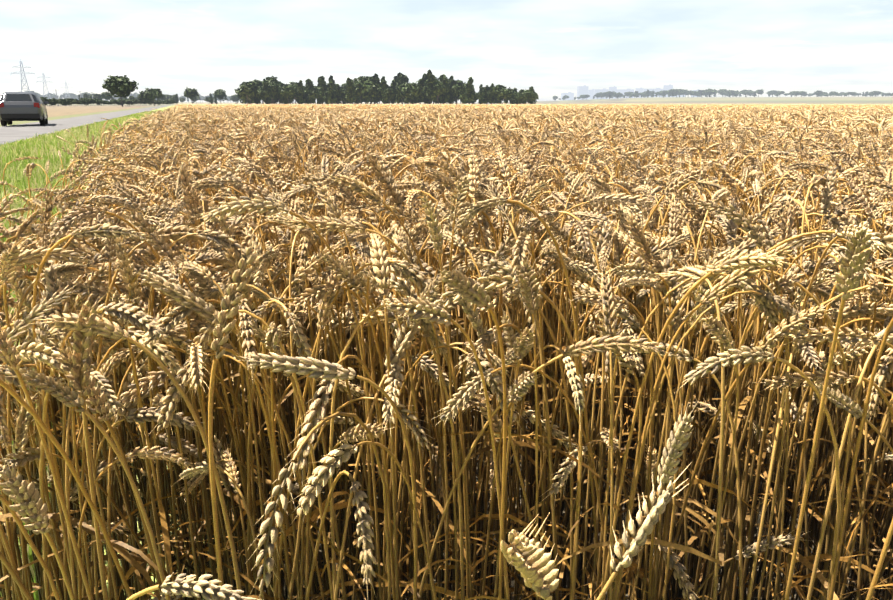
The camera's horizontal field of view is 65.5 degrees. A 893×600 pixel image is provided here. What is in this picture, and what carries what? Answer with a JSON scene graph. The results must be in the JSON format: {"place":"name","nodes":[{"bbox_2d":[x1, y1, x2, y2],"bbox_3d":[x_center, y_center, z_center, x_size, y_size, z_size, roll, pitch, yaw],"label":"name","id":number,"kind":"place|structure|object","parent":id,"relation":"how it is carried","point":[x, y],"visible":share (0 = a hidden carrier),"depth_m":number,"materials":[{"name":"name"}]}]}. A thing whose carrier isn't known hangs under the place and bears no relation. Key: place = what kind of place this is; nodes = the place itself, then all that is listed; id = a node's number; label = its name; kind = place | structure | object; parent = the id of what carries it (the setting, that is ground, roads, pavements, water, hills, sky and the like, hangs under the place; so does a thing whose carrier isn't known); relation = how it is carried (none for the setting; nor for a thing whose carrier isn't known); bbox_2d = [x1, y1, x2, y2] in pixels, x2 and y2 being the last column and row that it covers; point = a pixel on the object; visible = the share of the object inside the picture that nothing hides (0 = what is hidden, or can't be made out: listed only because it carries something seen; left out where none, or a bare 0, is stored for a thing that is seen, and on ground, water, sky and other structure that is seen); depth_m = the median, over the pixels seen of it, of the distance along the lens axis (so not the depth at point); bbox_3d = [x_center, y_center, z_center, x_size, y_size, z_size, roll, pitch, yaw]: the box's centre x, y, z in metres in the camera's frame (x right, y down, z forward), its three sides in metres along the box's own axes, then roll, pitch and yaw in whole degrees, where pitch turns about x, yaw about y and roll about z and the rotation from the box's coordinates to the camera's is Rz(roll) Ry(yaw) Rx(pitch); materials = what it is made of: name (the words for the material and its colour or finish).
{"place":"outdoors","nodes":[
{"label":"outdoors","id":0,"kind":"place"},
{"bbox_2d":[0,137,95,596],"bbox_3d":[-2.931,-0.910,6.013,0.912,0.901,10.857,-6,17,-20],"label":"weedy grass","id":1,"kind":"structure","parent":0,"point":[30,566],"depth_m":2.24,"materials":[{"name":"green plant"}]},
{"bbox_2d":[0,150,101,599],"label":"verge grass","id":2,"kind":"structure","parent":0,"point":[14,176],"depth_m":8.83,"materials":[{"name":"green plant"}]},
{"bbox_2d":[0,105,170,144],"bbox_3d":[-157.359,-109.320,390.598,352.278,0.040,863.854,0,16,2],"label":"road","id":3,"kind":"structure","parent":0,"point":[11,133],"depth_m":37.77,"materials":[{"name":"grey asphalt"}]},
{"bbox_2d":[0,92,48,125],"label":"car","id":4,"kind":"object","parent":3,"relation":"on","point":[22,106],"visible":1,"depth_m":36.07,"materials":[{"name":"grey paint"}]},
{"bbox_2d":[46,106,150,116],"bbox_3d":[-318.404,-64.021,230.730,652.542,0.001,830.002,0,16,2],"label":"stubble field","id":5,"kind":"structure","parent":0,"point":[53,111],"depth_m":145.90,"materials":[{"name":"beige plant"}]},
{"bbox_2d":[100,91,111,104],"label":"tree","id":6,"kind":"object","parent":5,"relation":"on","point":[104,95],"visible":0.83,"depth_m":496.28,"materials":[{"name":"green plant"}]},
{"bbox_2d":[102,75,138,106],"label":"tree","id":7,"kind":"object","parent":5,"relation":"on","point":[120,86],"visible":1,"depth_m":284.79,"materials":[{"name":"green plant"}]},
{"bbox_2d":[139,88,162,105],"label":"tree","id":8,"kind":"object","parent":5,"relation":"on","point":[149,95],"visible":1,"depth_m":369.86,"materials":[{"name":"green plant"}]},
{"bbox_2d":[0,0,892,102],"label":"sky","id":9,"kind":"structure","parent":0,"point":[553,47],"materials":[{"name":"white"}]},
{"bbox_2d":[46,98,892,599],"bbox_3d":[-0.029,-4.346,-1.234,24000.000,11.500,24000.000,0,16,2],"label":"ground","id":10,"kind":"structure","parent":0,"point":[620,100],"depth_m":2.19,"materials":[{"name":"soil"}]},
{"bbox_2d":[12,59,34,91],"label":"pylon","id":11,"kind":"object","parent":10,"relation":"on","point":[22,88],"visible":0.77,"depth_m":625.27,"materials":[{"name":"silver metal"}]},
{"bbox_2d":[37,73,50,98],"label":"pylon","id":12,"kind":"object","parent":10,"relation":"on","point":[44,86],"visible":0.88,"depth_m":793.55,"materials":[{"name":"silver metal"}]},
{"bbox_2d":[62,80,72,95],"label":"pylon","id":13,"kind":"object","parent":10,"relation":"on","point":[66,88],"visible":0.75,"depth_m":1058.59,"materials":[{"name":"silver metal"}]},
{"bbox_2d":[0,105,163,126],"bbox_3d":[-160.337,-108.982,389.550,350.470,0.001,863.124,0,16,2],"label":"verge","id":14,"kind":"structure","parent":10,"relation":"on","point":[49,118],"depth_m":66.57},
{"bbox_2d":[19,105,206,599],"bbox_3d":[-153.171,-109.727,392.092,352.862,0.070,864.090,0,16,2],"label":"ground","id":15,"kind":"structure","parent":10,"relation":"on","point":[106,562],"depth_m":1.95,"materials":[{"name":"brown soil"}]},
{"bbox_2d":[0,121,141,166],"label":"verge grass","id":16,"kind":"structure","parent":15,"relation":"on","point":[46,145],"depth_m":17.68,"materials":[{"name":"green plant"}]},
{"bbox_2d":[83,110,162,125],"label":"verge grass","id":17,"kind":"structure","parent":15,"relation":"on","point":[120,119],"depth_m":48.81,"materials":[{"name":"green plant"}]},
{"bbox_2d":[183,87,198,103],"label":"tree","id":18,"kind":"object","parent":10,"relation":"on","point":[190,93],"visible":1,"depth_m":431.78,"materials":[{"name":"green plant"}]},
{"bbox_2d":[234,81,255,103],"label":"tree","id":19,"kind":"object","parent":10,"relation":"on","point":[245,90],"visible":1,"depth_m":388.25,"materials":[{"name":"green plant"}]},
{"bbox_2d":[251,82,260,103],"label":"tree","id":20,"kind":"object","parent":10,"relation":"on","point":[255,99],"visible":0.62,"depth_m":394.71,"materials":[{"name":"green plant"}]},
{"bbox_2d":[251,79,261,85],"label":"tree","id":21,"kind":"object","parent":10,"relation":"on","point":[259,82],"visible":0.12,"depth_m":416.03,"materials":[{"name":"green plant"}]},
{"bbox_2d":[256,88,268,103],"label":"tree","id":22,"kind":"object","parent":10,"relation":"on","point":[261,94],"visible":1,"depth_m":390.49,"materials":[{"name":"green plant"}]},
{"bbox_2d":[262,80,270,103],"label":"tree","id":23,"kind":"object","parent":10,"relation":"on","point":[265,86],"visible":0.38,"depth_m":397.75,"materials":[{"name":"green plant"}]},
{"bbox_2d":[258,76,281,100],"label":"tree","id":24,"kind":"object","parent":10,"relation":"on","point":[272,78],"visible":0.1,"depth_m":403.98,"materials":[{"name":"green plant"}]},
{"bbox_2d":[267,81,282,103],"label":"tree","id":25,"kind":"object","parent":10,"relation":"on","point":[274,86],"visible":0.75,"depth_m":398.18,"materials":[{"name":"green plant"}]},
{"bbox_2d":[269,87,282,103],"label":"tree","id":26,"kind":"object","parent":10,"relation":"on","point":[276,95],"visible":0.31,"depth_m":400.33,"materials":[{"name":"green plant"}]},
{"bbox_2d":[281,96,287,103],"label":"tree","id":27,"kind":"object","parent":10,"relation":"on","point":[284,100],"visible":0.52,"depth_m":398.58,"materials":[{"name":"green plant"}]},
{"bbox_2d":[279,85,295,103],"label":"tree","id":28,"kind":"object","parent":10,"relation":"on","point":[288,93],"visible":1,"depth_m":395.17,"materials":[{"name":"green plant"}]},
{"bbox_2d":[292,85,297,103],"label":"tree","id":29,"kind":"object","parent":10,"relation":"on","point":[296,94],"visible":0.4,"depth_m":404.01,"materials":[{"name":"green plant"}]},
{"bbox_2d":[288,82,303,97],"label":"tree","id":30,"kind":"object","parent":10,"relation":"on","point":[294,84],"visible":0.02,"depth_m":418.81,"materials":[{"name":"green plant"}]},
{"bbox_2d":[296,80,304,103],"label":"tree","id":31,"kind":"object","parent":10,"relation":"on","point":[301,97],"visible":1,"depth_m":397.34,"materials":[{"name":"green plant"}]},
{"bbox_2d":[304,79,315,103],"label":"tree","id":32,"kind":"object","parent":10,"relation":"on","point":[309,84],"visible":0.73,"depth_m":406.05,"materials":[{"name":"green plant"}]},
{"bbox_2d":[303,87,323,103],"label":"tree","id":33,"kind":"object","parent":10,"relation":"on","point":[315,93],"visible":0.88,"depth_m":406.40,"materials":[{"name":"green plant"}]},
{"bbox_2d":[317,76,326,103],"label":"tree","id":34,"kind":"object","parent":10,"relation":"on","point":[321,86],"visible":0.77,"depth_m":408.74,"materials":[{"name":"green plant"}]},
{"bbox_2d":[324,91,329,103],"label":"tree","id":35,"kind":"object","parent":10,"relation":"on","point":[326,97],"visible":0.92,"depth_m":407.03,"materials":[{"name":"green plant"}]},
{"bbox_2d":[327,81,334,103],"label":"tree","id":36,"kind":"object","parent":10,"relation":"on","point":[331,97],"visible":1,"depth_m":402.24,"materials":[{"name":"green plant"}]},
{"bbox_2d":[328,75,335,103],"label":"tree","id":37,"kind":"object","parent":10,"relation":"on","point":[330,78],"visible":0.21,"depth_m":423.78,"materials":[{"name":"green plant"}]},
{"bbox_2d":[333,84,340,103],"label":"tree","id":38,"kind":"object","parent":10,"relation":"on","point":[337,94],"visible":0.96,"depth_m":409.69,"materials":[{"name":"green plant"}]},
{"bbox_2d":[339,83,346,89],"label":"tree","id":39,"kind":"object","parent":10,"relation":"on","point":[343,86],"visible":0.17,"depth_m":454.94,"materials":[{"name":"green plant"}]},
{"bbox_2d":[340,89,346,103],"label":"tree","id":40,"kind":"object","parent":10,"relation":"on","point":[343,92],"visible":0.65,"depth_m":412.59,"materials":[{"name":"green plant"}]},
{"bbox_2d":[345,77,354,103],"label":"tree","id":41,"kind":"object","parent":10,"relation":"on","point":[349,94],"visible":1,"depth_m":401.84,"materials":[{"name":"green plant"}]},
{"bbox_2d":[352,83,358,103],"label":"tree","id":42,"kind":"object","parent":10,"relation":"on","point":[355,95],"visible":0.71,"depth_m":411.83,"materials":[{"name":"green plant"}]},
{"bbox_2d":[352,80,365,103],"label":"tree","id":43,"kind":"object","parent":10,"relation":"on","point":[358,88],"visible":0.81,"depth_m":409.98,"materials":[{"name":"green plant"}]},
{"bbox_2d":[353,76,374,103],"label":"tree","id":44,"kind":"object","parent":10,"relation":"on","point":[361,79],"visible":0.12,"depth_m":413.17,"materials":[{"name":"green plant"}]},
{"bbox_2d":[362,79,380,103],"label":"tree","id":45,"kind":"object","parent":10,"relation":"on","point":[369,87],"visible":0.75,"depth_m":409.26,"materials":[{"name":"green plant"}]},
{"bbox_2d":[373,73,381,103],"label":"tree","id":46,"kind":"object","parent":10,"relation":"on","point":[376,77],"visible":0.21,"depth_m":412.39,"materials":[{"name":"green plant"}]},
{"bbox_2d":[371,87,387,103],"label":"tree","id":47,"kind":"object","parent":10,"relation":"on","point":[380,92],"visible":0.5,"depth_m":409.57,"materials":[{"name":"green plant"}]},
{"bbox_2d":[380,76,388,103],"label":"tree","id":48,"kind":"object","parent":10,"relation":"on","point":[383,84],"visible":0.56,"depth_m":409.27,"materials":[{"name":"green plant"}]},
{"bbox_2d":[382,88,395,103],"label":"tree","id":49,"kind":"object","parent":10,"relation":"on","point":[389,94],"visible":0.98,"depth_m":407.66,"materials":[{"name":"green plant"}]},
{"bbox_2d":[390,80,395,103],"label":"tree","id":50,"kind":"object","parent":10,"relation":"on","point":[392,85],"visible":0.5,"depth_m":413.56,"materials":[{"name":"green plant"}]},
{"bbox_2d":[395,87,401,103],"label":"tree","id":51,"kind":"object","parent":10,"relation":"on","point":[398,97],"visible":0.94,"depth_m":404.68,"materials":[{"name":"green plant"}]},
{"bbox_2d":[395,83,404,98],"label":"tree","id":52,"kind":"object","parent":10,"relation":"on","point":[400,85],"visible":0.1,"depth_m":414.59,"materials":[{"name":"green plant"}]},
{"bbox_2d":[396,72,405,103],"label":"tree","id":53,"kind":"object","parent":10,"relation":"on","point":[401,78],"visible":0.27,"depth_m":432.03,"materials":[{"name":"green plant"}]},
{"bbox_2d":[399,82,424,103],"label":"tree","id":54,"kind":"object","parent":10,"relation":"on","point":[411,90],"visible":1,"depth_m":403.92,"materials":[{"name":"green plant"}]},
{"bbox_2d":[416,79,424,103],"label":"tree","id":55,"kind":"object","parent":10,"relation":"on","point":[419,98],"visible":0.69,"depth_m":407.85,"materials":[{"name":"green plant"}]},
{"bbox_2d":[422,84,428,103],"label":"tree","id":56,"kind":"object","parent":10,"relation":"on","point":[424,100],"visible":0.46,"depth_m":411.38,"materials":[{"name":"green plant"}]},
{"bbox_2d":[425,69,436,103],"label":"tree","id":57,"kind":"object","parent":10,"relation":"on","point":[431,81],"visible":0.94,"depth_m":406.97,"materials":[{"name":"green plant"}]},
{"bbox_2d":[422,77,439,103],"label":"tree","id":58,"kind":"object","parent":10,"relation":"on","point":[435,79],"visible":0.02,"depth_m":415.54,"materials":[{"name":"green plant"}]},
{"bbox_2d":[430,82,446,103],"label":"tree","id":59,"kind":"object","parent":10,"relation":"on","point":[438,89],"visible":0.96,"depth_m":405.78,"materials":[{"name":"green plant"}]},
{"bbox_2d":[438,74,449,103],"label":"tree","id":60,"kind":"object","parent":10,"relation":"on","point":[444,97],"visible":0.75,"depth_m":409.98,"materials":[{"name":"green plant"}]},
{"bbox_2d":[0,116,892,599],"bbox_3d":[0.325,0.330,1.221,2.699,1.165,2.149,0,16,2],"label":"wheat","id":61,"kind":"object","parent":10,"relation":"on","point":[72,351],"visible":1,"depth_m":0.84,"materials":[{"name":"yellow plant"}]},
{"bbox_2d":[448,82,453,103],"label":"tree","id":62,"kind":"object","parent":10,"relation":"on","point":[450,92],"visible":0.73,"depth_m":413.62,"materials":[{"name":"green plant"}]},
{"bbox_2d":[449,76,457,103],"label":"tree","id":63,"kind":"object","parent":10,"relation":"on","point":[452,80],"visible":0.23,"depth_m":430.16,"materials":[{"name":"green plant"}]},
{"bbox_2d":[451,84,460,103],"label":"tree","id":64,"kind":"object","parent":10,"relation":"on","point":[454,93],"visible":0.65,"depth_m":413.00,"materials":[{"name":"green plant"}]},
{"bbox_2d":[452,84,459,103],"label":"tree","id":65,"kind":"object","parent":10,"relation":"on","point":[457,85],"visible":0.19,"depth_m":413.13,"materials":[{"name":"green plant"}]},
{"bbox_2d":[459,85,464,103],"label":"tree","id":66,"kind":"object","parent":10,"relation":"on","point":[461,94],"visible":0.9,"depth_m":409.44,"materials":[{"name":"green plant"}]},
{"bbox_2d":[463,84,467,103],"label":"tree","id":67,"kind":"object","parent":10,"relation":"on","point":[464,101],"visible":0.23,"depth_m":409.19,"materials":[{"name":"green plant"}]},
{"bbox_2d":[465,77,474,103],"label":"tree","id":68,"kind":"object","parent":10,"relation":"on","point":[470,94],"visible":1,"depth_m":406.96,"materials":[{"name":"green plant"}]},
{"bbox_2d":[56,108,892,212],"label":"wheat","id":69,"kind":"object","parent":10,"relation":"on","point":[375,121],"visible":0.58,"depth_m":6.19,"materials":[{"name":"yellow plant"}]},
{"bbox_2d":[472,93,478,101],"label":"tree","id":70,"kind":"object","parent":10,"relation":"on","point":[475,97],"visible":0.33,"depth_m":418.12,"materials":[{"name":"green plant"}]},
{"bbox_2d":[478,92,482,103],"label":"tree","id":71,"kind":"object","parent":10,"relation":"on","point":[480,97],"visible":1,"depth_m":409.90,"materials":[{"name":"green plant"}]},
{"bbox_2d":[482,87,487,103],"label":"tree","id":72,"kind":"object","parent":10,"relation":"on","point":[484,91],"visible":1,"depth_m":413.85,"materials":[{"name":"green plant"}]},
{"bbox_2d":[488,83,494,103],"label":"tree","id":73,"kind":"object","parent":10,"relation":"on","point":[492,98],"visible":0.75,"depth_m":414.96,"materials":[{"name":"green plant"}]},
{"bbox_2d":[490,84,506,103],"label":"tree","id":74,"kind":"object","parent":10,"relation":"on","point":[497,88],"visible":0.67,"depth_m":411.87,"materials":[{"name":"green plant"}]},
{"bbox_2d":[498,87,512,99],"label":"tree","id":75,"kind":"object","parent":10,"relation":"on","point":[505,94],"visible":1,"depth_m":406.66,"materials":[{"name":"green plant"}]},
{"bbox_2d":[145,105,892,116],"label":"wheat","id":76,"kind":"object","parent":10,"relation":"on","point":[646,108],"visible":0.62,"depth_m":19.31,"materials":[{"name":"yellow plant"}]},
{"bbox_2d":[515,93,526,103],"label":"tree","id":77,"kind":"object","parent":10,"relation":"on","point":[520,97],"visible":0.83,"depth_m":407.06,"materials":[{"name":"green plant"}]},
{"bbox_2d":[523,90,535,100],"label":"tree","id":78,"kind":"object","parent":10,"relation":"on","point":[529,95],"visible":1,"depth_m":402.75,"materials":[{"name":"green plant"}]},
{"bbox_2d":[528,86,534,103],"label":"tree","id":79,"kind":"object","parent":10,"relation":"on","point":[532,90],"visible":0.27,"depth_m":409.45,"materials":[{"name":"green plant"}]},
{"bbox_2d":[175,104,892,106],"bbox_3d":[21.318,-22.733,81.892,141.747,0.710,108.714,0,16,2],"label":"wheat","id":80,"kind":"object","parent":10,"relation":"on","point":[624,105],"visible":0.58,"depth_m":73.69,"materials":[{"name":"yellow plant"}]},
{"bbox_2d":[47,97,892,104],"bbox_3d":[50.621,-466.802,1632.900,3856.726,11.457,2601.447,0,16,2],"label":"fields","id":81,"kind":"structure","parent":0,"point":[695,99],"depth_m":768.10,"materials":[{"name":"beige plant"}]},
{"bbox_2d":[44,93,58,98],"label":"tree","id":82,"kind":"object","parent":81,"relation":"on","point":[52,96],"visible":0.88,"depth_m":1097.54,"materials":[{"name":"green plant"}]},
{"bbox_2d":[67,93,77,97],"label":"tree","id":83,"kind":"object","parent":81,"relation":"on","point":[72,95],"visible":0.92,"depth_m":1087.16,"materials":[{"name":"green plant"}]},
{"bbox_2d":[87,94,101,99],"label":"tree","id":84,"kind":"object","parent":81,"relation":"on","point":[97,96],"visible":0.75,"depth_m":536.30,"materials":[{"name":"green plant"}]},
{"bbox_2d":[213,89,227,100],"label":"tree","id":85,"kind":"object","parent":81,"relation":"on","point":[219,94],"visible":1,"depth_m":473.34,"materials":[{"name":"green plant"}]},
{"bbox_2d":[229,95,237,103],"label":"tree","id":86,"kind":"object","parent":81,"relation":"on","point":[234,98],"visible":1,"depth_m":644.07,"materials":[{"name":"green plant"}]},
{"bbox_2d":[561,92,573,99],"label":"town block","id":87,"kind":"structure","parent":81,"relation":"on","point":[570,95],"depth_m":2267.07,"materials":[{"name":"grey concrete"}]},
{"bbox_2d":[577,85,588,99],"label":"town block","id":88,"kind":"structure","parent":81,"relation":"on","point":[582,90],"depth_m":2064.74,"materials":[{"name":"grey concrete"}]},
{"bbox_2d":[588,89,593,98],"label":"town block","id":89,"kind":"structure","parent":81,"relation":"on","point":[590,93],"depth_m":2155.23,"materials":[{"name":"grey concrete"}]},
{"bbox_2d":[593,88,608,98],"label":"town block","id":90,"kind":"structure","parent":81,"relation":"on","point":[600,90],"depth_m":1960.84,"materials":[{"name":"grey concrete"}]},
{"bbox_2d":[603,91,616,98],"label":"tree","id":91,"kind":"object","parent":81,"relation":"on","point":[610,93],"visible":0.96,"depth_m":1145.70,"materials":[{"name":"green plant"}]},
{"bbox_2d":[609,86,616,98],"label":"town block","id":92,"kind":"structure","parent":81,"relation":"on","point":[614,88],"depth_m":2092.92,"materials":[{"name":"grey concrete"}]},
{"bbox_2d":[616,89,633,97],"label":"town block","id":93,"kind":"structure","parent":81,"relation":"on","point":[622,91],"depth_m":2041.29,"materials":[{"name":"grey concrete"}]},
{"bbox_2d":[635,88,643,97],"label":"town block","id":94,"kind":"structure","parent":81,"relation":"on","point":[639,90],"depth_m":2214.64,"materials":[{"name":"grey concrete"}]},
{"bbox_2d":[642,88,664,97],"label":"town block","id":95,"kind":"structure","parent":81,"relation":"on","point":[657,90],"depth_m":2019.58,"materials":[{"name":"grey concrete"}]},
{"bbox_2d":[663,84,672,96],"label":"town block","id":96,"kind":"structure","parent":81,"relation":"on","point":[668,87],"depth_m":2097.71,"materials":[{"name":"grey concrete"}]},
{"bbox_2d":[665,89,678,95],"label":"tree","id":97,"kind":"object","parent":81,"relation":"on","point":[672,91],"visible":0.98,"depth_m":1121.24,"materials":[{"name":"green plant"}]},
{"bbox_2d":[702,89,717,96],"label":"tree","id":98,"kind":"object","parent":81,"relation":"on","point":[710,91],"visible":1,"depth_m":1097.02,"materials":[{"name":"green plant"}]},
{"bbox_2d":[718,89,726,96],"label":"tree","id":99,"kind":"object","parent":81,"relation":"on","point":[720,91],"visible":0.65,"depth_m":1136.50,"materials":[{"name":"green plant"}]},
{"bbox_2d":[740,91,751,95],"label":"tree","id":100,"kind":"object","parent":81,"relation":"on","point":[745,93],"visible":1,"depth_m":1110.17,"materials":[{"name":"green plant"}]},
{"bbox_2d":[755,89,763,96],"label":"tree","id":101,"kind":"object","parent":81,"relation":"on","point":[761,91],"visible":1,"depth_m":1105.53,"materials":[{"name":"green plant"}]},
{"bbox_2d":[767,90,776,96],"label":"tree","id":102,"kind":"object","parent":81,"relation":"on","point":[772,92],"visible":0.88,"depth_m":1145.39,"materials":[{"name":"green plant"}]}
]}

